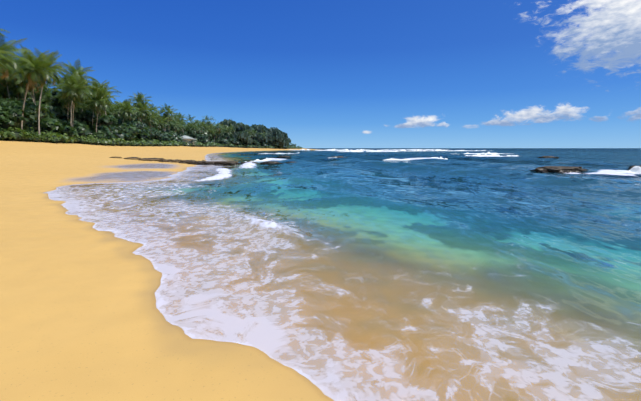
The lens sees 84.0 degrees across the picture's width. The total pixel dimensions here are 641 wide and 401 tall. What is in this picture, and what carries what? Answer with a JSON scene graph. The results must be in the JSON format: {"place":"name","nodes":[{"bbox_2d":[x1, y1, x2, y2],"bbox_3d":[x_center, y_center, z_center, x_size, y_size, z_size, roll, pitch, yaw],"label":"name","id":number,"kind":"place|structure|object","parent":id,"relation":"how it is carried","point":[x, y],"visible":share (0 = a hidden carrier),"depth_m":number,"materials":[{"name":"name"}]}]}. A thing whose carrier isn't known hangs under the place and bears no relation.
{"place":"outdoors","nodes":[
{"label":"outdoors","id":0,"kind":"place"},
{"bbox_2d":[0,140,333,400],"bbox_3d":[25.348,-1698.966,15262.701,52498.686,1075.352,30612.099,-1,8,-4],"label":"beach sand","id":1,"kind":"structure","parent":0,"point":[82,317],"depth_m":3.79,"materials":[{"name":"sand"}]},
{"bbox_2d":[1,86,12,101],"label":"tree","id":2,"kind":"object","parent":1,"relation":"on","point":[6,93],"visible":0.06,"depth_m":97.07,"materials":[{"name":"green plant"}]},
{"bbox_2d":[0,86,14,96],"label":"palm","id":3,"kind":"object","parent":1,"relation":"on","point":[3,90],"visible":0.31,"depth_m":89.95,"materials":[{"name":"green plant"}]},
{"bbox_2d":[2,85,14,101],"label":"tree","id":4,"kind":"object","parent":1,"relation":"on","point":[5,97],"visible":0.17,"depth_m":97.51,"materials":[{"name":"green plant"}]},
{"bbox_2d":[0,50,18,69],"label":"palm","id":5,"kind":"object","parent":1,"relation":"on","point":[4,57],"visible":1,"depth_m":53.40,"materials":[{"name":"green plant"}]},
{"bbox_2d":[0,56,21,100],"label":"palm","id":6,"kind":"object","parent":1,"relation":"on","point":[6,82],"visible":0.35,"depth_m":83.19,"materials":[{"name":"green plant"}]},
{"bbox_2d":[0,98,26,107],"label":"broadleaf tree","id":7,"kind":"object","parent":1,"relation":"on","point":[4,102],"visible":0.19,"depth_m":76.19,"materials":[{"name":"green plant"}]},
{"bbox_2d":[0,33,33,79],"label":"palm","id":8,"kind":"object","parent":1,"relation":"on","point":[2,61],"visible":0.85,"depth_m":59.11,"materials":[{"name":"green plant"}]},
{"bbox_2d":[10,58,24,99],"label":"palm","id":9,"kind":"object","parent":1,"relation":"on","point":[17,78],"visible":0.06,"depth_m":89.03,"materials":[{"name":"green plant"}]},
{"bbox_2d":[1,103,34,130],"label":"broadleaf tree","id":10,"kind":"object","parent":1,"relation":"on","point":[13,105],"visible":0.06,"depth_m":76.28,"materials":[{"name":"green plant"}]},
{"bbox_2d":[0,105,38,130],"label":"broadleaf tree","id":11,"kind":"object","parent":1,"relation":"on","point":[12,117],"visible":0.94,"depth_m":69.11,"materials":[{"name":"green plant"}]},
{"bbox_2d":[0,70,39,99],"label":"palm","id":12,"kind":"object","parent":1,"relation":"on","point":[19,91],"visible":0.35,"depth_m":90.34,"materials":[{"name":"green plant"}]},
{"bbox_2d":[0,90,39,101],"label":"tree","id":13,"kind":"object","parent":1,"relation":"on","point":[18,97],"visible":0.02,"depth_m":103.42,"materials":[{"name":"green plant"}]},
{"bbox_2d":[7,60,47,127],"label":"palm","id":14,"kind":"object","parent":1,"relation":"on","point":[29,88],"visible":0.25,"depth_m":82.73,"materials":[{"name":"green plant"}]},
{"bbox_2d":[6,44,60,129],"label":"palm","id":15,"kind":"object","parent":1,"relation":"on","point":[32,74],"visible":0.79,"depth_m":69.34,"materials":[{"name":"green plant"}]},
{"bbox_2d":[15,100,52,126],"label":"broadleaf tree","id":16,"kind":"object","parent":1,"relation":"on","point":[35,108],"visible":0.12,"depth_m":80.18,"materials":[{"name":"green plant"}]},
{"bbox_2d":[16,99,51,112],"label":"broadleaf tree","id":17,"kind":"object","parent":1,"relation":"on","point":[37,104],"visible":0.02,"depth_m":87.58,"materials":[{"name":"green plant"}]},
{"bbox_2d":[28,81,48,97],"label":"palm","id":18,"kind":"object","parent":1,"relation":"on","point":[36,93],"visible":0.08,"depth_m":108.42,"materials":[{"name":"green plant"}]},
{"bbox_2d":[34,82,52,102],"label":"palm","id":19,"kind":"object","parent":1,"relation":"on","point":[44,93],"visible":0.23,"depth_m":117.39,"materials":[{"name":"green plant"}]},
{"bbox_2d":[35,90,57,106],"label":"palm","id":20,"kind":"object","parent":1,"relation":"on","point":[47,99],"visible":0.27,"depth_m":116.93,"materials":[{"name":"green plant"}]},
{"bbox_2d":[21,48,74,141],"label":"palm","id":21,"kind":"object","parent":1,"relation":"on","point":[56,66],"visible":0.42,"depth_m":78.39,"materials":[{"name":"green plant"}]},
{"bbox_2d":[30,101,65,115],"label":"broadleaf tree","id":22,"kind":"object","parent":1,"relation":"on","point":[62,112],"visible":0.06,"depth_m":100.75,"materials":[{"name":"green plant"}]},
{"bbox_2d":[41,103,59,119],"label":"broadleaf tree","id":23,"kind":"object","parent":1,"relation":"on","point":[54,115],"visible":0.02,"depth_m":97.50,"materials":[{"name":"green plant"}]},
{"bbox_2d":[32,115,77,135],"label":"broadleaf tree","id":24,"kind":"object","parent":1,"relation":"on","point":[55,125],"visible":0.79,"depth_m":88.56,"materials":[{"name":"green plant"}]},
{"bbox_2d":[51,87,61,110],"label":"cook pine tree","id":25,"kind":"object","parent":1,"relation":"on","point":[54,100],"visible":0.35,"depth_m":110.41,"materials":[{"name":"green plant"}]},
{"bbox_2d":[46,91,83,111],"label":"tree","id":26,"kind":"object","parent":1,"relation":"on","point":[60,101],"visible":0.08,"depth_m":114.77,"materials":[{"name":"green plant"}]},
{"bbox_2d":[48,84,85,118],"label":"palm","id":27,"kind":"object","parent":1,"relation":"on","point":[65,102],"visible":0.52,"depth_m":104.41,"materials":[{"name":"green plant"}]},
{"bbox_2d":[58,111,77,120],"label":"broadleaf tree","id":28,"kind":"object","parent":1,"relation":"on","point":[60,116],"visible":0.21,"depth_m":109.12,"materials":[{"name":"green plant"}]},
{"bbox_2d":[54,97,87,114],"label":"tree","id":29,"kind":"object","parent":1,"relation":"on","point":[76,109],"visible":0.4,"depth_m":113.11,"materials":[{"name":"green plant"}]},
{"bbox_2d":[49,70,100,142],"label":"palm","id":30,"kind":"object","parent":1,"relation":"on","point":[76,94],"visible":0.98,"depth_m":90.27,"materials":[{"name":"green plant"}]},
{"bbox_2d":[55,74,96,101],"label":"palm","id":31,"kind":"object","parent":1,"relation":"on","point":[93,82],"visible":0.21,"depth_m":101.11,"materials":[{"name":"green plant"}]},
{"bbox_2d":[62,118,91,136],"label":"broadleaf tree","id":32,"kind":"object","parent":1,"relation":"on","point":[82,129],"visible":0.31,"depth_m":99.54,"materials":[{"name":"green plant"}]},
{"bbox_2d":[58,59,97,131],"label":"palm","id":33,"kind":"object","parent":1,"relation":"on","point":[79,73],"visible":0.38,"depth_m":96.25,"materials":[{"name":"green plant"}]},
{"bbox_2d":[74,110,98,121],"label":"broadleaf tree","id":34,"kind":"object","parent":1,"relation":"on","point":[86,115],"visible":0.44,"depth_m":113.84,"materials":[{"name":"green plant"}]},
{"bbox_2d":[78,96,99,113],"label":"tree","id":35,"kind":"object","parent":1,"relation":"on","point":[90,107],"visible":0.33,"depth_m":126.30,"materials":[{"name":"green plant"}]},
{"bbox_2d":[78,115,117,132],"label":"broadleaf tree","id":36,"kind":"object","parent":1,"relation":"on","point":[107,121],"visible":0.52,"depth_m":117.86,"materials":[{"name":"green plant"}]},
{"bbox_2d":[85,87,112,125],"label":"palm","id":37,"kind":"object","parent":1,"relation":"on","point":[105,100],"visible":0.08,"depth_m":118.54,"materials":[{"name":"green plant"}]},
{"bbox_2d":[82,84,119,136],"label":"palm","id":38,"kind":"object","parent":1,"relation":"on","point":[98,105],"visible":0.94,"depth_m":109.44,"materials":[{"name":"green plant"}]},
{"bbox_2d":[86,123,116,138],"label":"bush","id":39,"kind":"object","parent":1,"relation":"on","point":[104,131],"visible":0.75,"depth_m":113.25,"materials":[{"name":"green plant"}]},
{"bbox_2d":[86,78,117,124],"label":"palm","id":40,"kind":"object","parent":1,"relation":"on","point":[97,86],"visible":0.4,"depth_m":110.59,"materials":[{"name":"green plant"}]},
{"bbox_2d":[88,83,121,114],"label":"palm","id":41,"kind":"object","parent":1,"relation":"on","point":[109,92],"visible":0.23,"depth_m":126.69,"materials":[{"name":"green plant"}]},
{"bbox_2d":[99,125,128,140],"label":"broadleaf tree","id":42,"kind":"object","parent":1,"relation":"on","point":[117,130],"visible":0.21,"depth_m":125.13,"materials":[{"name":"green plant"}]},
{"bbox_2d":[109,100,127,118],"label":"palm","id":43,"kind":"object","parent":1,"relation":"on","point":[119,114],"visible":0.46,"depth_m":139.61,"materials":[{"name":"green plant"}]},
{"bbox_2d":[107,98,141,122],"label":"palm","id":44,"kind":"object","parent":1,"relation":"on","point":[126,114],"visible":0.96,"depth_m":132.00,"materials":[{"name":"green plant"}]},
{"bbox_2d":[116,123,141,140],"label":"bush","id":45,"kind":"object","parent":1,"relation":"on","point":[130,131],"visible":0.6,"depth_m":131.02,"materials":[{"name":"green plant"}]},
{"bbox_2d":[111,117,146,134],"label":"broadleaf tree","id":46,"kind":"object","parent":1,"relation":"on","point":[141,125],"visible":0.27,"depth_m":137.86,"materials":[{"name":"green plant"}]},
{"bbox_2d":[118,103,139,120],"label":"palm","id":47,"kind":"object","parent":1,"relation":"on","point":[132,113],"visible":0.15,"depth_m":149.77,"materials":[{"name":"green plant"}]},
{"bbox_2d":[123,157,141,159],"bbox_3d":[-23.020,-5.168,43.771,2.259,0.386,1.815,-1,8,-4],"label":"beach rock","id":48,"kind":"object","parent":1,"relation":"on","point":[134,158],"visible":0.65,"depth_m":43.28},
{"bbox_2d":[127,92,152,120],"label":"palm","id":49,"kind":"object","parent":1,"relation":"on","point":[139,96],"visible":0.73,"depth_m":148.72,"materials":[{"name":"green plant"}]},
{"bbox_2d":[136,128,150,139],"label":"broadleaf tree","id":50,"kind":"object","parent":1,"relation":"on","point":[146,132],"visible":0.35,"depth_m":146.92,"materials":[{"name":"green plant"}]},
{"bbox_2d":[133,101,155,123],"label":"palm","id":51,"kind":"object","parent":1,"relation":"on","point":[141,110],"visible":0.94,"depth_m":147.00,"materials":[{"name":"green plant"}]},
{"bbox_2d":[133,101,158,120],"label":"palm","id":52,"kind":"object","parent":1,"relation":"on","point":[145,108],"visible":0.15,"depth_m":157.59,"materials":[{"name":"green plant"}]},
{"bbox_2d":[137,126,156,138],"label":"broadleaf tree","id":53,"kind":"object","parent":1,"relation":"on","point":[152,132],"visible":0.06,"depth_m":155.46,"materials":[{"name":"green plant"}]},
{"bbox_2d":[0,103,301,148],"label":"hedge","id":54,"kind":"object","parent":1,"relation":"on","point":[20,134],"visible":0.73,"depth_m":106.53,"materials":[{"name":"green plant"}]},
{"bbox_2d":[138,158,165,160],"bbox_3d":[-20.165,-4.880,42.557,3.238,0.487,2.192,-1,8,-4],"label":"beach rock","id":55,"kind":"object","parent":1,"relation":"on","point":[150,159],"visible":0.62,"depth_m":41.96,"materials":[{"name":"stone"}]},
{"bbox_2d":[142,109,162,128],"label":"palm","id":56,"kind":"object","parent":1,"relation":"on","point":[149,121],"visible":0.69,"depth_m":159.37,"materials":[{"name":"green plant"}]},
{"bbox_2d":[145,112,162,126],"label":"palm","id":57,"kind":"object","parent":1,"relation":"on","point":[155,122],"visible":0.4,"depth_m":166.27,"materials":[{"name":"green plant"}]},
{"bbox_2d":[151,130,166,139],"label":"broadleaf tree","id":58,"kind":"object","parent":1,"relation":"on","point":[159,136],"visible":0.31,"depth_m":164.73,"materials":[{"name":"green plant"}]},
{"bbox_2d":[154,116,166,129],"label":"palm","id":59,"kind":"object","parent":1,"relation":"on","point":[159,124],"visible":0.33,"depth_m":178.97,"materials":[{"name":"green plant"}]},
{"bbox_2d":[158,115,172,128],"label":"palm","id":60,"kind":"object","parent":1,"relation":"on","point":[164,123],"visible":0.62,"depth_m":180.71,"materials":[{"name":"green plant"}]},
{"bbox_2d":[161,132,170,140],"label":"broadleaf tree","id":61,"kind":"object","parent":1,"relation":"on","point":[167,138],"visible":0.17,"depth_m":179.48,"materials":[{"name":"green plant"}]},
{"bbox_2d":[161,130,175,140],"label":"broadleaf tree","id":62,"kind":"object","parent":1,"relation":"on","point":[172,136],"visible":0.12,"depth_m":183.81,"materials":[{"name":"green plant"}]},
{"bbox_2d":[160,104,177,116],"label":"palm","id":63,"kind":"object","parent":1,"relation":"on","point":[167,110],"visible":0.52,"depth_m":187.13,"materials":[{"name":"green plant"}]},
{"bbox_2d":[162,107,175,121],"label":"palm","id":64,"kind":"object","parent":1,"relation":"on","point":[169,112],"visible":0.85,"depth_m":185.54,"materials":[{"name":"green plant"}]},
{"bbox_2d":[158,159,181,162],"bbox_3d":[-17.329,-4.532,41.142,2.568,0.461,1.809,-1,8,-4],"label":"beach rock","id":65,"kind":"object","parent":1,"relation":"on","point":[174,161],"visible":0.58,"depth_m":40.66,"materials":[{"name":"stone"}]},
{"bbox_2d":[169,131,182,141],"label":"broadleaf tree","id":66,"kind":"object","parent":1,"relation":"on","point":[177,137],"visible":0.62,"depth_m":196.67,"materials":[{"name":"green plant"}]},
{"bbox_2d":[172,118,184,131],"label":"palm","id":67,"kind":"object","parent":1,"relation":"on","point":[177,129],"visible":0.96,"depth_m":199.49,"materials":[{"name":"green plant"}]},
{"bbox_2d":[174,112,186,121],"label":"palm","id":68,"kind":"object","parent":1,"relation":"on","point":[178,116],"visible":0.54,"depth_m":216.12,"materials":[{"name":"green plant"}]},
{"bbox_2d":[173,117,187,133],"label":"palm","id":69,"kind":"object","parent":1,"relation":"on","point":[185,124],"visible":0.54,"depth_m":215.17,"materials":[{"name":"green plant"}]},
{"bbox_2d":[179,160,195,163],"bbox_3d":[-14.810,-4.339,40.215,2.261,0.555,1.761,-1,8,-4],"label":"beach rock","id":70,"kind":"object","parent":1,"relation":"on","point":[185,161],"visible":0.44,"depth_m":39.61,"materials":[{"name":"stone"}]},
{"bbox_2d":[181,135,196,145],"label":"beach house","id":71,"kind":"structure","parent":1,"relation":"on","point":[185,138],"depth_m":203.65,"materials":[{"name":"white"}]},
{"bbox_2d":[184,122,199,134],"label":"palm","id":72,"kind":"object","parent":1,"relation":"on","point":[192,131],"visible":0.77,"depth_m":221.82,"materials":[{"name":"green plant"}]},
{"bbox_2d":[185,115,199,126],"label":"palm","id":73,"kind":"object","parent":1,"relation":"on","point":[189,116],"visible":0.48,"depth_m":226.03,"materials":[{"name":"green plant"}]},
{"bbox_2d":[185,121,201,132],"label":"palm","id":74,"kind":"object","parent":1,"relation":"on","point":[194,124],"visible":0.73,"depth_m":223.16,"materials":[{"name":"green plant"}]},
{"bbox_2d":[194,133,207,141],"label":"broadleaf tree","id":75,"kind":"object","parent":1,"relation":"on","point":[203,137],"visible":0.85,"depth_m":228.20,"materials":[{"name":"green plant"}]},
{"bbox_2d":[188,160,215,164],"bbox_3d":[-12.827,-4.064,38.875,3.564,0.642,1.970,-1,8,-4],"label":"beach rock","id":76,"kind":"object","parent":1,"relation":"on","point":[203,162],"visible":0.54,"depth_m":38.30,"materials":[{"name":"stone"}]},
{"bbox_2d":[196,122,207,133],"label":"palm","id":77,"kind":"object","parent":1,"relation":"on","point":[200,131],"visible":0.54,"depth_m":232.38,"materials":[{"name":"green plant"}]},
{"bbox_2d":[200,123,211,134],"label":"palm","id":78,"kind":"object","parent":1,"relation":"on","point":[206,127],"visible":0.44,"depth_m":236.71,"materials":[{"name":"green plant"}]},
{"bbox_2d":[200,115,212,125],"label":"palm","id":79,"kind":"object","parent":1,"relation":"on","point":[207,119],"visible":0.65,"depth_m":241.35,"materials":[{"name":"green plant"}]},
{"bbox_2d":[207,127,216,140],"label":"palm","id":80,"kind":"object","parent":1,"relation":"on","point":[209,134],"visible":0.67,"depth_m":242.40,"materials":[{"name":"green plant"}]},
{"bbox_2d":[213,121,223,137],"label":"palm","id":81,"kind":"object","parent":1,"relation":"on","point":[217,125],"visible":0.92,"depth_m":252.16,"materials":[{"name":"green plant"}]},
{"bbox_2d":[219,138,230,144],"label":"broadleaf tree","id":82,"kind":"object","parent":1,"relation":"on","point":[224,140],"visible":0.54,"depth_m":259.18,"materials":[{"name":"green plant"}]},
{"bbox_2d":[213,161,238,164],"bbox_3d":[-10.012,-3.901,37.841,2.907,0.602,1.810,-1,8,-4],"label":"beach rock","id":83,"kind":"object","parent":1,"relation":"on","point":[226,163],"visible":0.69,"depth_m":37.20,"materials":[{"name":"stone"}]},
{"bbox_2d":[220,134,233,141],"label":"broadleaf tree","id":84,"kind":"object","parent":1,"relation":"on","point":[229,138],"visible":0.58,"depth_m":268.62,"materials":[{"name":"green plant"}]},
{"bbox_2d":[223,119,235,137],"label":"ironwood tree","id":85,"kind":"object","parent":1,"relation":"on","point":[227,122],"visible":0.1,"depth_m":277.81,"materials":[{"name":"green plant"}]},
{"bbox_2d":[231,138,240,144],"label":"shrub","id":86,"kind":"object","parent":1,"relation":"on","point":[236,141],"visible":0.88,"depth_m":273.17,"materials":[{"name":"green plant"}]},
{"bbox_2d":[229,122,252,142],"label":"ironwood tree","id":87,"kind":"object","parent":1,"relation":"on","point":[243,136],"visible":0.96,"depth_m":277.20,"materials":[{"name":"green plant"}]},
{"bbox_2d":[245,124,253,137],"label":"ironwood tree","id":88,"kind":"object","parent":1,"relation":"on","point":[248,128],"visible":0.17,"depth_m":299.51,"materials":[{"name":"green plant"}]},
{"bbox_2d":[250,140,259,145],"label":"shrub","id":89,"kind":"object","parent":1,"relation":"on","point":[255,142],"visible":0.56,"depth_m":300.40,"materials":[{"name":"green plant"}]},
{"bbox_2d":[252,124,267,141],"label":"ironwood tree","id":90,"kind":"object","parent":1,"relation":"on","point":[258,135],"visible":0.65,"depth_m":308.28,"materials":[{"name":"green plant"}]},
{"bbox_2d":[260,141,267,145],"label":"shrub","id":91,"kind":"object","parent":1,"relation":"on","point":[263,143],"visible":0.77,"depth_m":313.85,"materials":[{"name":"green plant"}]},
{"bbox_2d":[260,125,271,141],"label":"ironwood tree","id":92,"kind":"object","parent":1,"relation":"on","point":[265,130],"visible":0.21,"depth_m":315.93,"materials":[{"name":"green plant"}]},
{"bbox_2d":[264,128,272,142],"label":"ironwood tree","id":93,"kind":"object","parent":1,"relation":"on","point":[269,132],"visible":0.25,"depth_m":318.22,"materials":[{"name":"green plant"}]},
{"bbox_2d":[270,127,283,145],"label":"ironwood tree","id":94,"kind":"object","parent":1,"relation":"on","point":[278,139],"visible":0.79,"depth_m":328.34,"materials":[{"name":"green plant"}]},
{"bbox_2d":[282,132,290,148],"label":"ironwood tree","id":95,"kind":"object","parent":1,"relation":"on","point":[288,140],"visible":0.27,"depth_m":338.81,"materials":[{"name":"green plant"}]},
{"bbox_2d":[0,0,640,147],"label":"sky","id":96,"kind":"structure","parent":0,"point":[323,73],"materials":[{"name":"blue"}]},
{"bbox_2d":[44,148,640,400],"bbox_3d":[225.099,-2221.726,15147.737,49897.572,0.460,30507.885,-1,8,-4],"label":"sea water","id":97,"kind":"structure","parent":0,"point":[422,275],"depth_m":5.52,"materials":[{"name":"liquid"}]},
{"bbox_2d":[245,158,270,161],"bbox_3d":[-7.766,-5.657,48.955,5.821,0.569,0.947,-5,10,-31],"label":"sea foam","id":98,"kind":"object","parent":97,"relation":"on","point":[266,159],"visible":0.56,"depth_m":48.66,"materials":[{"name":"white liquid"}]},
{"bbox_2d":[260,161,283,163],"bbox_3d":[-5.492,-4.222,40.096,2.836,0.458,1.464,-1,8,-4],"label":"beach rock","id":99,"kind":"object","parent":97,"relation":"in","point":[271,162],"visible":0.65,"depth_m":39.76,"materials":[{"name":"stone"}]},
{"bbox_2d":[318,150,383,150],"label":"breaking wave","id":100,"kind":"object","parent":97,"relation":"on","point":[351,150],"visible":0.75,"depth_m":258.58,"materials":[{"name":"white liquid"}]},
{"bbox_2d":[338,150,397,151],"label":"breaking wave","id":101,"kind":"object","parent":97,"relation":"on","point":[367,151],"visible":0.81,"depth_m":181.78,"materials":[{"name":"white liquid"}]},
{"bbox_2d":[385,157,446,159],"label":"breaking wave","id":102,"kind":"object","parent":97,"relation":"on","point":[408,159],"visible":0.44,"depth_m":53.05,"materials":[{"name":"white liquid"}]},
{"bbox_2d":[394,149,447,149],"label":"breaking wave","id":103,"kind":"object","parent":97,"relation":"on","point":[420,149],"visible":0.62,"depth_m":426.49,"materials":[{"name":"white liquid"}]},
{"bbox_2d":[387,150,484,150],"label":"breaking wave","id":104,"kind":"object","parent":97,"relation":"on","point":[439,150],"visible":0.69,"depth_m":228.21,"materials":[{"name":"white liquid"}]},
{"bbox_2d":[464,152,502,153],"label":"breaking wave","id":105,"kind":"object","parent":97,"relation":"on","point":[482,153],"visible":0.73,"depth_m":113.66,"materials":[{"name":"white liquid"}]},
{"bbox_2d":[466,154,517,156],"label":"breaking wave","id":106,"kind":"object","parent":97,"relation":"on","point":[479,155],"visible":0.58,"depth_m":78.15,"materials":[{"name":"white liquid"}]},
{"bbox_2d":[537,156,558,157],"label":"sea rock","id":107,"kind":"object","parent":97,"relation":"in","point":[547,157],"visible":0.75,"depth_m":64.10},
{"bbox_2d":[530,166,588,172],"bbox_3d":[17.971,-2.255,26.829,3.967,0.674,2.401,-1,8,-4],"label":"sea rock","id":108,"kind":"object","parent":97,"relation":"in","point":[554,169],"visible":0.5,"depth_m":26.15,"materials":[{"name":"stone"}]},
{"bbox_2d":[615,166,640,173],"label":"breaking wave","id":109,"kind":"object","parent":97,"relation":"on","point":[635,169],"visible":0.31,"depth_m":24.37,"materials":[{"name":"white liquid"}]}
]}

